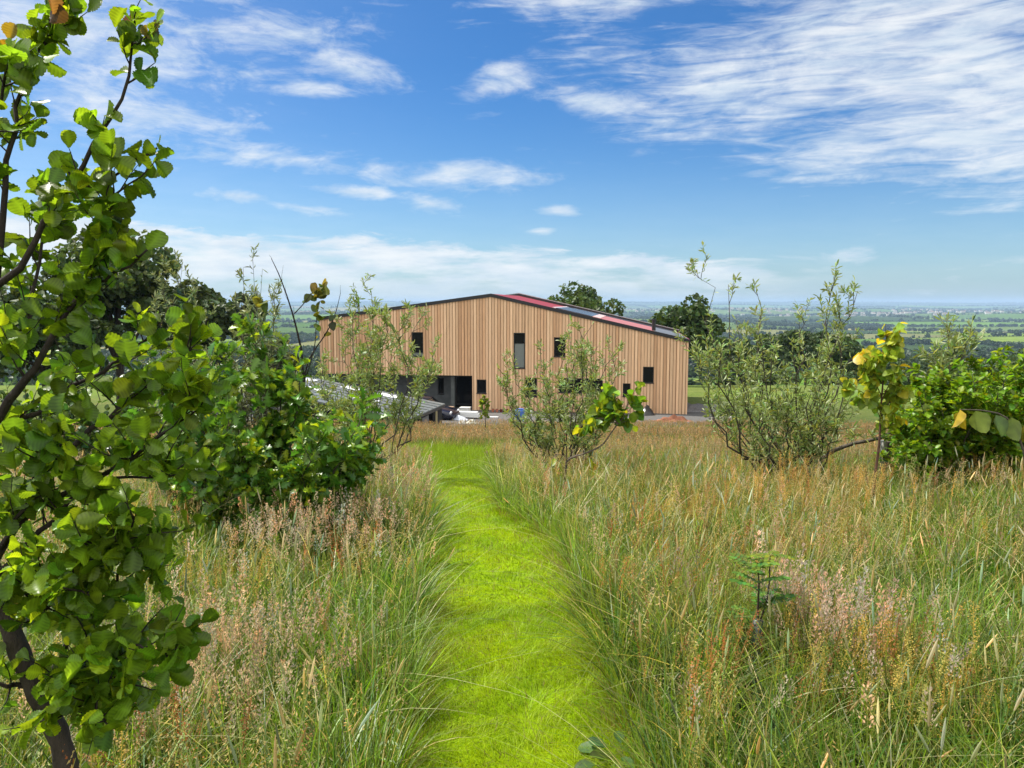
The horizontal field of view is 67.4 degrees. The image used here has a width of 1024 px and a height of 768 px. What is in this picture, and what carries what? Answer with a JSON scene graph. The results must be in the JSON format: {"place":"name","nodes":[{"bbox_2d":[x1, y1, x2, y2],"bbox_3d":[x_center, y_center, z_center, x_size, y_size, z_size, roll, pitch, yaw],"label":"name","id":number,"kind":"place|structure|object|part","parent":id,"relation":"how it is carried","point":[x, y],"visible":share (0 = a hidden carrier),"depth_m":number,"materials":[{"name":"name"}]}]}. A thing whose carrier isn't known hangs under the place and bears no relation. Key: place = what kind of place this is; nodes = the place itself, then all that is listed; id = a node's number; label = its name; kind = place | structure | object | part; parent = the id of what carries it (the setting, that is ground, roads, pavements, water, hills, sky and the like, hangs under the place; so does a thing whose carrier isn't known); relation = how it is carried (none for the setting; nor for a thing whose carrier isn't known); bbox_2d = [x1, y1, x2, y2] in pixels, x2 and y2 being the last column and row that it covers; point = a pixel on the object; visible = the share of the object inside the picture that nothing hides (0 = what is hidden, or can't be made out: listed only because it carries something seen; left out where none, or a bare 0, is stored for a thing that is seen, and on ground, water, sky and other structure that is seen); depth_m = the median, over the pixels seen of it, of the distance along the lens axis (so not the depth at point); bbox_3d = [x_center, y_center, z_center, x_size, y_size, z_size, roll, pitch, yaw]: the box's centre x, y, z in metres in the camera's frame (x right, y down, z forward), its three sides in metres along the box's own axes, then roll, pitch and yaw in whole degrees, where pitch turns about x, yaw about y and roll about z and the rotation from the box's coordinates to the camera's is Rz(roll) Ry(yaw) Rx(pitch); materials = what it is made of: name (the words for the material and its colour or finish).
{"place":"outdoors","nodes":[
{"label":"outdoors","id":0,"kind":"place"},
{"bbox_2d":[161,393,712,427],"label":"gravel yard","id":1,"kind":"structure","parent":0,"point":[694,416],"depth_m":47.19,"materials":[{"name":"grey gravel"}]},
{"bbox_2d":[406,395,459,419],"bbox_3d":[-5.229,1.472,46.148,4.020,1.498,1.850,2,6,18],"label":"parked car","id":2,"kind":"object","parent":1,"relation":"on","point":[448,412],"visible":0.3,"depth_m":45.51,"materials":[{"name":"paint"}]},
{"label":"windows","id":3,"kind":"part","parent":2,"relation":"part of","materials":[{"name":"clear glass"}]},
{"bbox_2d":[450,415,466,420],"bbox_3d":[-3.195,1.971,45.642,1.146,0.306,0.743,0,6,0],"label":"plastic sheet","id":4,"kind":"object","parent":1,"relation":"on","point":[458,417],"visible":0.77,"depth_m":45.46,"materials":[{"name":"white plastic"}]},
{"bbox_2d":[459,406,470,410],"bbox_3d":[-2.964,1.670,48.632,0.666,0.424,0.554,1,6,9],"label":"storage crate","id":5,"kind":"object","parent":1,"relation":"on","point":[462,408],"visible":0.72,"depth_m":48.42,"materials":[{"name":"plastic"}]},
{"bbox_2d":[460,413,479,417],"bbox_3d":[-2.873,1.887,46.856,1.762,0.244,0.502,1,6,9],"label":"wrapped panel pack","id":6,"kind":"object","parent":1,"relation":"on","point":[477,415],"visible":0.51,"depth_m":46.57,"materials":[{"name":"plastic"}]},
{"bbox_2d":[459,411,477,413],"bbox_3d":[-2.896,1.722,46.832,1.624,0.101,0.447,1,6,9],"label":"white board","id":7,"kind":"object","parent":6,"relation":"on","point":[471,412],"visible":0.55,"depth_m":46.61,"materials":[{"name":"plastic"}]},
{"bbox_2d":[515,408,524,421],"bbox_3d":[0.424,1.782,40.704,0.540,0.950,0.535,0,6,0],"label":"water barrel","id":8,"kind":"object","parent":1,"relation":"on","point":[521,412],"visible":0.24,"depth_m":40.45,"materials":[{"name":"plastic"}]},
{"bbox_2d":[643,405,654,415],"bbox_3d":[8.343,1.611,47.620,1.212,0.639,0.954,0,6,0],"label":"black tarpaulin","id":9,"kind":"object","parent":1,"relation":"on","point":[647,410],"visible":0.64,"depth_m":47.36,"materials":[{"name":"plastic"}]},
{"bbox_2d":[653,414,690,421],"bbox_3d":[9.246,1.924,43.937,2.333,0.432,0.740,0,6,0],"label":"brick rubble","id":10,"kind":"object","parent":1,"relation":"on","point":[674,417],"visible":0.63,"depth_m":43.88,"materials":[{"name":"brick"}]},
{"bbox_2d":[0,301,1022,767],"bbox_3d":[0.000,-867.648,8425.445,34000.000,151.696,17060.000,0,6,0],"label":"ground","id":11,"kind":"structure","parent":0,"point":[696,393],"depth_m":55.77,"materials":[{"name":"green plant"}]},
{"bbox_2d":[0,272,114,419],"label":"oak tree","id":12,"kind":"object","parent":11,"relation":"on","point":[101,330],"visible":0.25,"depth_m":38.81,"materials":[{"name":"green plant"}]},
{"bbox_2d":[0,337,154,476],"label":"bramble bush","id":13,"kind":"object","parent":11,"relation":"on","point":[83,422],"visible":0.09,"depth_m":10.45,"materials":[{"name":"green plant"}]},
{"bbox_2d":[38,228,193,413],"bbox_3d":[-23.484,-3.478,45.952,8.745,11.602,7.387,0,6,0],"label":"oak tree","id":14,"kind":"object","parent":11,"relation":"on","point":[139,286],"visible":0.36,"depth_m":44.02,"materials":[{"name":"green plant"}]},
{"bbox_2d":[0,0,236,767],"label":"alder tree","id":15,"kind":"object","parent":11,"relation":"on","point":[90,673],"visible":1,"depth_m":1.76,"materials":[{"name":"green plant"}]},
{"bbox_2d":[132,249,221,433],"bbox_3d":[-5.981,-0.437,13.807,1.734,3.990,1.416,4,7,36],"label":"willow bush","id":16,"kind":"object","parent":11,"relation":"on","point":[161,294],"visible":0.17,"depth_m":13.92,"materials":[{"name":"green plant"}]},
{"bbox_2d":[156,278,246,365],"bbox_3d":[-21.240,-2.656,51.934,6.706,8.960,6.036,-4,7,-36],"label":"oak tree","id":17,"kind":"object","parent":11,"relation":"on","point":[221,317],"visible":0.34,"depth_m":50.93,"materials":[{"name":"green plant"}]},
{"bbox_2d":[232,291,269,392],"bbox_3d":[-19.082,-2.631,56.294,2.904,8.220,3.178,0,6,0],"label":"oak tree","id":18,"kind":"object","parent":11,"relation":"on","point":[243,300],"visible":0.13,"depth_m":55.37,"materials":[{"name":"green plant"}]},
{"bbox_2d":[122,312,391,561],"bbox_3d":[-1.944,0.413,5.700,2.130,1.895,1.424,0,6,0],"label":"bush","id":19,"kind":"object","parent":11,"relation":"on","point":[321,466],"visible":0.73,"depth_m":5.36,"materials":[{"name":"green plant"}]},
{"bbox_2d":[207,243,321,445],"bbox_3d":[-4.253,-0.419,12.997,1.890,3.828,1.351,0,6,0],"label":"willow bush","id":20,"kind":"object","parent":11,"relation":"on","point":[257,413],"visible":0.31,"depth_m":12.80,"materials":[{"name":"green plant"}]},
{"bbox_2d":[257,338,298,370],"bbox_3d":[-18.479,-1.245,60.215,3.598,4.835,3.350,0,6,0],"label":"hedge tree","id":21,"kind":"object","parent":11,"relation":"on","point":[274,352],"visible":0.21,"depth_m":59.34,"materials":[{"name":"green plant"}]},
{"bbox_2d":[252,256,340,418],"bbox_3d":[-1.759,0.052,6.354,0.727,2.219,0.261,0,6,0],"label":"sparse sapling","id":22,"kind":"object","parent":11,"relation":"on","point":[322,291],"visible":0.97,"depth_m":6.27,"materials":[{"name":"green plant"}]},
{"bbox_2d":[253,377,444,427],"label":"shed","id":23,"kind":"structure","parent":11,"relation":"on","point":[432,410],"depth_m":42.15,"materials":[{"name":"grey metal"}]},
{"bbox_2d":[422,415,428,427],"bbox_3d":[-4.522,2.574,40.140,0.029,1.753,1.021,1,6,12],"label":"door","id":24,"kind":"structure","parent":23,"relation":"in","point":[426,418],"depth_m":40.07,"materials":[{"name":"grey metal"}]},
{"bbox_2d":[308,273,443,467],"bbox_3d":[-1.782,-0.057,9.592,1.854,2.668,1.582,0,6,0],"label":"willow bush","id":25,"kind":"object","parent":11,"relation":"on","point":[372,358],"visible":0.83,"depth_m":9.57,"materials":[{"name":"green plant"}]},
{"bbox_2d":[478,395,490,427],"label":"sapling","id":26,"kind":"object","parent":11,"relation":"on","point":[482,402],"visible":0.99,"depth_m":30.24,"materials":[{"name":"green plant"}]},
{"bbox_2d":[319,293,690,413],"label":"timber house","id":27,"kind":"structure","parent":11,"relation":"on","point":[481,334],"depth_m":49.87,"materials":[{"name":"brown wood"}]},
{"bbox_2d":[412,332,422,356],"bbox_3d":[-6.238,-2.608,50.804,0.827,1.634,0.190,1,6,9],"label":"window","id":28,"kind":"structure","parent":27,"relation":"in","point":[417,336],"depth_m":50.83,"materials":[{"name":"black glass"}]},
{"bbox_2d":[437,378,444,394],"bbox_3d":[-4.857,0.145,52.612,0.490,1.172,0.190,1,6,9],"label":"window","id":29,"kind":"structure","parent":27,"relation":"in","point":[440,380],"depth_m":52.65,"materials":[{"name":"black glass"}]},
{"bbox_2d":[455,375,471,404],"bbox_3d":[-3.221,0.426,52.380,1.377,2.028,0.190,1,6,9],"label":"patio door","id":30,"kind":"structure","parent":27,"relation":"in","point":[463,384],"depth_m":52.43,"materials":[{"name":"black glass"}]},
{"bbox_2d":[476,379,486,393],"bbox_3d":[-1.991,0.172,50.417,0.682,0.934,0.190,1,6,9],"label":"window","id":31,"kind":"structure","parent":27,"relation":"in","point":[481,384],"depth_m":50.46,"materials":[{"name":"black glass"}]},
{"bbox_2d":[514,333,524,368],"bbox_3d":[0.480,-2.149,49.782,0.794,2.329,0.190,1,6,9],"label":"window","id":32,"kind":"structure","parent":27,"relation":"in","point":[519,338],"depth_m":49.81,"materials":[{"name":"grey glass"}]},
{"bbox_2d":[525,378,536,396],"bbox_3d":[1.250,0.223,49.907,0.794,1.280,0.190,1,6,9],"label":"window","id":33,"kind":"structure","parent":27,"relation":"in","point":[535,380],"depth_m":49.94,"materials":[{"name":"black glass"}]},
{"bbox_2d":[553,337,564,356],"bbox_3d":[3.066,-2.358,49.349,0.782,1.280,0.190,1,6,9],"label":"window","id":34,"kind":"structure","parent":27,"relation":"in","point":[557,353],"depth_m":49.40,"materials":[{"name":"black glass"}]},
{"bbox_2d":[558,378,602,393],"bbox_3d":[4.420,0.118,49.391,2.873,0.977,0.190,1,6,9],"label":"window","id":35,"kind":"structure","parent":27,"relation":"in","point":[578,380],"depth_m":49.43,"materials":[{"name":"black glass"}]},
{"bbox_2d":[622,383,629,396],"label":"window","id":36,"kind":"structure","parent":27,"relation":"in","point":[626,386],"depth_m":48.99,"materials":[{"name":"black glass"}]},
{"bbox_2d":[643,367,653,383],"bbox_3d":[8.634,-0.562,48.649,0.718,1.063,0.190,1,6,9],"label":"window","id":37,"kind":"structure","parent":27,"relation":"in","point":[648,372],"depth_m":48.68,"materials":[{"name":"black glass"}]},
{"bbox_2d":[0,422,1023,767],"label":"meadow grass","id":38,"kind":"structure","parent":11,"relation":"on","point":[796,746],"depth_m":3.35,"materials":[{"name":"green plant"}]},
{"bbox_2d":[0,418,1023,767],"bbox_3d":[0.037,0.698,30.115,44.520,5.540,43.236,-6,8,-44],"label":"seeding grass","id":39,"kind":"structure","parent":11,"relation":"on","point":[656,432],"depth_m":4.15,"materials":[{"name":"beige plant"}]},
{"bbox_2d":[0,431,1023,767],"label":"sorrel","id":40,"kind":"object","parent":11,"relation":"on","point":[796,621],"visible":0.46,"depth_m":3.90,"materials":[{"name":"plant"}]},
{"bbox_2d":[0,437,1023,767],"bbox_3d":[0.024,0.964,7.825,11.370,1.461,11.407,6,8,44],"label":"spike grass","id":41,"kind":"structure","parent":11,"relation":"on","point":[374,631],"depth_m":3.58,"materials":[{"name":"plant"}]},
{"bbox_2d":[496,315,627,478],"bbox_3d":[0.646,0.220,9.400,1.677,2.164,1.608,0,6,0],"label":"willow bush","id":42,"kind":"object","parent":11,"relation":"on","point":[531,429],"visible":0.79,"depth_m":9.34,"materials":[{"name":"green plant"}]},
{"bbox_2d":[547,281,625,315],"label":"oak tree","id":43,"kind":"object","parent":11,"relation":"on","point":[583,297],"visible":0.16,"depth_m":77.03,"materials":[{"name":"green plant"}]},
{"bbox_2d":[545,381,648,490],"bbox_3d":[0.844,0.582,7.719,1.025,1.257,0.484,0,6,0],"label":"lime sapling","id":44,"kind":"object","parent":11,"relation":"on","point":[606,409],"visible":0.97,"depth_m":7.65,"materials":[{"name":"green plant"}]},
{"bbox_2d":[575,731,669,767],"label":"dock plant","id":45,"kind":"object","parent":11,"relation":"on","point":[588,763],"visible":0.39,"depth_m":2.75,"materials":[{"name":"green plant"}]},
{"bbox_2d":[611,757,674,767],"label":"dock plant","id":46,"kind":"object","parent":11,"relation":"on","point":[629,760],"visible":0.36,"depth_m":2.65,"materials":[{"name":"green plant"}]},
{"bbox_2d":[648,293,726,358],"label":"oak tree","id":47,"kind":"object","parent":11,"relation":"on","point":[690,320],"visible":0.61,"depth_m":72.00,"materials":[{"name":"green plant"}]},
{"bbox_2d":[687,403,716,411],"bbox_3d":[12.624,1.476,50.408,3.129,0.508,1.706,0,6,0],"label":"spoil heap","id":48,"kind":"object","parent":11,"relation":"on","point":[697,407],"visible":0.45,"depth_m":50.07,"materials":[{"name":"grey gravel"}]},
{"bbox_2d":[702,471,722,541],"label":"dried stalk","id":49,"kind":"object","parent":11,"relation":"on","point":[706,520],"visible":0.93,"depth_m":5.26,"materials":[{"name":"beige plant"}]},
{"bbox_2d":[701,336,731,369],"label":"belt tree","id":50,"kind":"object","parent":11,"relation":"on","point":[726,340],"visible":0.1,"depth_m":110.41,"materials":[{"name":"green plant"}]},
{"bbox_2d":[702,374,742,384],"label":"pasture shrub","id":51,"kind":"object","parent":11,"relation":"on","point":[733,378],"visible":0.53,"depth_m":85.18,"materials":[{"name":"green plant"}]},
{"bbox_2d":[716,343,760,375],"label":"hedge tree","id":52,"kind":"object","parent":11,"relation":"on","point":[732,350],"visible":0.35,"depth_m":86.82,"materials":[{"name":"green plant"}]},
{"bbox_2d":[731,338,760,372],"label":"belt tree","id":53,"kind":"object","parent":11,"relation":"on","point":[749,343],"visible":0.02,"depth_m":117.22,"materials":[{"name":"green plant"}]},
{"bbox_2d":[750,617,762,693],"bbox_3d":[1.045,1.182,3.290,0.051,0.362,0.048,0,6,0],"label":"tree guard","id":54,"kind":"object","parent":11,"relation":"on","point":[756,636],"visible":0.38,"depth_m":3.27,"materials":[{"name":"plastic"}]},
{"bbox_2d":[728,550,800,628],"bbox_3d":[1.048,1.021,3.273,0.292,0.626,0.313,0,6,0],"label":"rowan sapling","id":55,"kind":"object","parent":11,"relation":"on","point":[754,566],"visible":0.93,"depth_m":3.25,"materials":[{"name":"green plant"}]},
{"bbox_2d":[674,240,863,483],"bbox_3d":[2.781,-0.186,8.633,1.929,2.952,2.033,1,6,10],"label":"willow bush","id":56,"kind":"object","parent":11,"relation":"on","point":[774,416],"visible":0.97,"depth_m":8.31,"materials":[{"name":"green plant"}]},
{"bbox_2d":[750,337,788,369],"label":"belt tree","id":57,"kind":"object","parent":11,"relation":"on","point":[766,343],"visible":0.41,"depth_m":106.71,"materials":[{"name":"green plant"}]},
{"bbox_2d":[742,370,799,384],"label":"pasture shrub","id":58,"kind":"object","parent":11,"relation":"on","point":[773,382],"visible":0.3,"depth_m":91.88,"materials":[{"name":"green plant"}]},
{"bbox_2d":[761,333,793,382],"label":"pasture tree","id":59,"kind":"object","parent":11,"relation":"on","point":[769,336],"visible":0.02,"depth_m":134.29,"materials":[{"name":"green plant"}]},
{"bbox_2d":[774,469,821,585],"bbox_3d":[1.517,0.868,4.151,0.266,0.856,0.061,3,7,29],"label":"dried stalk","id":60,"kind":"object","parent":11,"relation":"on","point":[800,518],"visible":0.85,"depth_m":4.12,"materials":[{"name":"beige plant"}]},
{"bbox_2d":[780,329,819,375],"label":"belt tree","id":61,"kind":"object","parent":11,"relation":"on","point":[790,334],"visible":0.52,"depth_m":114.46,"materials":[{"name":"green plant"}]},
{"bbox_2d":[804,331,818,384],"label":"pasture tree","id":62,"kind":"object","parent":11,"relation":"on","point":[813,335],"visible":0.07,"depth_m":139.25,"materials":[{"name":"green plant"}]},
{"bbox_2d":[802,331,845,367],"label":"belt tree","id":63,"kind":"object","parent":11,"relation":"on","point":[813,350],"visible":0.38,"depth_m":109.27,"materials":[{"name":"green plant"}]},
{"bbox_2d":[808,488,849,605],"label":"dried stalk","id":64,"kind":"object","parent":11,"relation":"on","point":[828,535],"visible":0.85,"depth_m":4.04,"materials":[{"name":"beige plant"}]},
{"bbox_2d":[810,373,853,384],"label":"pasture shrub","id":65,"kind":"object","parent":11,"relation":"on","point":[848,377],"visible":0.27,"depth_m":94.22,"materials":[{"name":"green plant"}]},
{"bbox_2d":[831,339,858,371],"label":"belt tree","id":66,"kind":"object","parent":11,"relation":"on","point":[851,349],"visible":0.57,"depth_m":118.64,"materials":[{"name":"green plant"}]},
{"bbox_2d":[833,336,858,375],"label":"pasture tree","id":67,"kind":"object","parent":11,"relation":"on","point":[846,339],"visible":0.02,"depth_m":129.03,"materials":[{"name":"green plant"}]},
{"bbox_2d":[846,370,861,384],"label":"pasture shrub","id":68,"kind":"object","parent":11,"relation":"on","point":[852,374],"visible":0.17,"depth_m":100.43,"materials":[{"name":"green plant"}]},
{"bbox_2d":[853,499,883,572],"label":"dried stalk","id":69,"kind":"object","parent":11,"relation":"on","point":[869,525],"visible":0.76,"depth_m":4.64,"materials":[{"name":"beige plant"}]},
{"bbox_2d":[840,322,913,506],"bbox_3d":[3.158,0.351,6.747,0.634,1.796,0.401,0,6,0],"label":"yellow sapling","id":70,"kind":"object","parent":11,"relation":"on","point":[871,362],"visible":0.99,"depth_m":6.67,"materials":[{"name":"green plant"}]},
{"bbox_2d":[878,440,886,480],"bbox_3d":[4.063,0.919,8.441,0.073,0.609,0.056,0,6,0],"label":"tree guard","id":71,"kind":"object","parent":11,"relation":"on","point":[883,444],"visible":0.38,"depth_m":8.40,"materials":[{"name":"plastic"}]},
{"bbox_2d":[885,441,890,480],"bbox_3d":[4.259,0.987,8.749,0.084,0.670,0.083,0,6,0],"label":"tree stake","id":72,"kind":"object","parent":11,"relation":"on","point":[888,445],"visible":0.21,"depth_m":8.69,"materials":[{"name":"wood"}]},
{"bbox_2d":[809,312,984,476],"bbox_3d":[4.453,0.167,8.811,2.005,1.998,0.704,0,6,0],"label":"willow branch bush","id":73,"kind":"object","parent":11,"relation":"on","point":[955,348],"visible":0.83,"depth_m":8.86,"materials":[{"name":"green plant"}]},
{"bbox_2d":[886,358,907,372],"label":"belt tree","id":74,"kind":"object","parent":11,"relation":"on","point":[888,365],"visible":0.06,"depth_m":137.63,"materials":[{"name":"green plant"}]},
{"bbox_2d":[887,370,930,384],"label":"pasture shrub","id":75,"kind":"object","parent":11,"relation":"on","point":[907,381],"visible":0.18,"depth_m":86.80,"materials":[{"name":"green plant"}]},
{"bbox_2d":[888,360,938,384],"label":"belt tree","id":76,"kind":"object","parent":11,"relation":"on","point":[925,367],"visible":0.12,"depth_m":147.99,"materials":[{"name":"green plant"}]},
{"bbox_2d":[874,345,1023,496],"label":"beech bush","id":77,"kind":"object","parent":11,"relation":"on","point":[928,430],"visible":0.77,"depth_m":7.93,"materials":[{"name":"green plant"}]},
{"bbox_2d":[968,356,1002,384],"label":"belt tree","id":78,"kind":"object","parent":11,"relation":"on","point":[987,364],"visible":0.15,"depth_m":148.77,"materials":[{"name":"green plant"}]},
{"bbox_2d":[951,409,1023,539],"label":"cherry sapling","id":79,"kind":"object","parent":11,"relation":"on","point":[1011,427],"visible":0.94,"depth_m":5.21,"materials":[{"name":"green plant"}]},
{"bbox_2d":[994,348,1023,380],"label":"belt tree","id":80,"kind":"object","parent":11,"relation":"on","point":[1014,358],"visible":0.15,"depth_m":140.15,"materials":[{"name":"green plant"}]},
{"bbox_2d":[0,301,1023,384],"bbox_3d":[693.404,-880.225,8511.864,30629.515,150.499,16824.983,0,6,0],"label":"farmland","id":81,"kind":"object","parent":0,"point":[1006,316],"visible":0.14,"depth_m":3384.23,"materials":[{"name":"green plant"}]},
{"bbox_2d":[0,300,1023,384],"bbox_3d":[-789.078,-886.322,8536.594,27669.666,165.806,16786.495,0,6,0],"label":"distant woodland","id":82,"kind":"object","parent":81,"relation":"on","point":[984,351],"visible":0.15,"depth_m":2084.82,"materials":[{"name":"green plant"}]},
{"bbox_2d":[299,307,1023,315],"bbox_3d":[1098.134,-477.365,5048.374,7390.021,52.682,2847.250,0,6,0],"label":"distant village","id":83,"kind":"object","parent":81,"relation":"on","point":[899,313],"visible":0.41,"depth_m":4493.87,"materials":[{"name":"grey"}]},
{"bbox_2d":[848,344,866,371],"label":"pasture tree","id":84,"kind":"object","parent":81,"relation":"on","point":[861,347],"visible":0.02,"depth_m":164.93,"materials":[{"name":"green plant"}]},
{"bbox_2d":[905,354,943,364],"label":"pasture tree","id":85,"kind":"object","parent":81,"relation":"on","point":[910,359],"visible":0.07,"depth_m":231.44,"materials":[{"name":"green plant"}]},
{"bbox_2d":[941,361,971,380],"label":"belt tree","id":86,"kind":"object","parent":81,"relation":"on","point":[958,372],"visible":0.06,"depth_m":156.99,"materials":[{"name":"green plant"}]},
{"bbox_2d":[0,0,1023,302],"label":"sky","id":87,"kind":"structure","parent":0,"point":[437,150],"materials":[{"name":"blue"}]},
{"bbox_2d":[354,440,680,767],"bbox_3d":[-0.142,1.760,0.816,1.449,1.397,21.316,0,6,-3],"label":"mown path","id":88,"kind":"structure","parent":0,"point":[522,709],"depth_m":3.52,"materials":[{"name":"green plant"}]}
]}

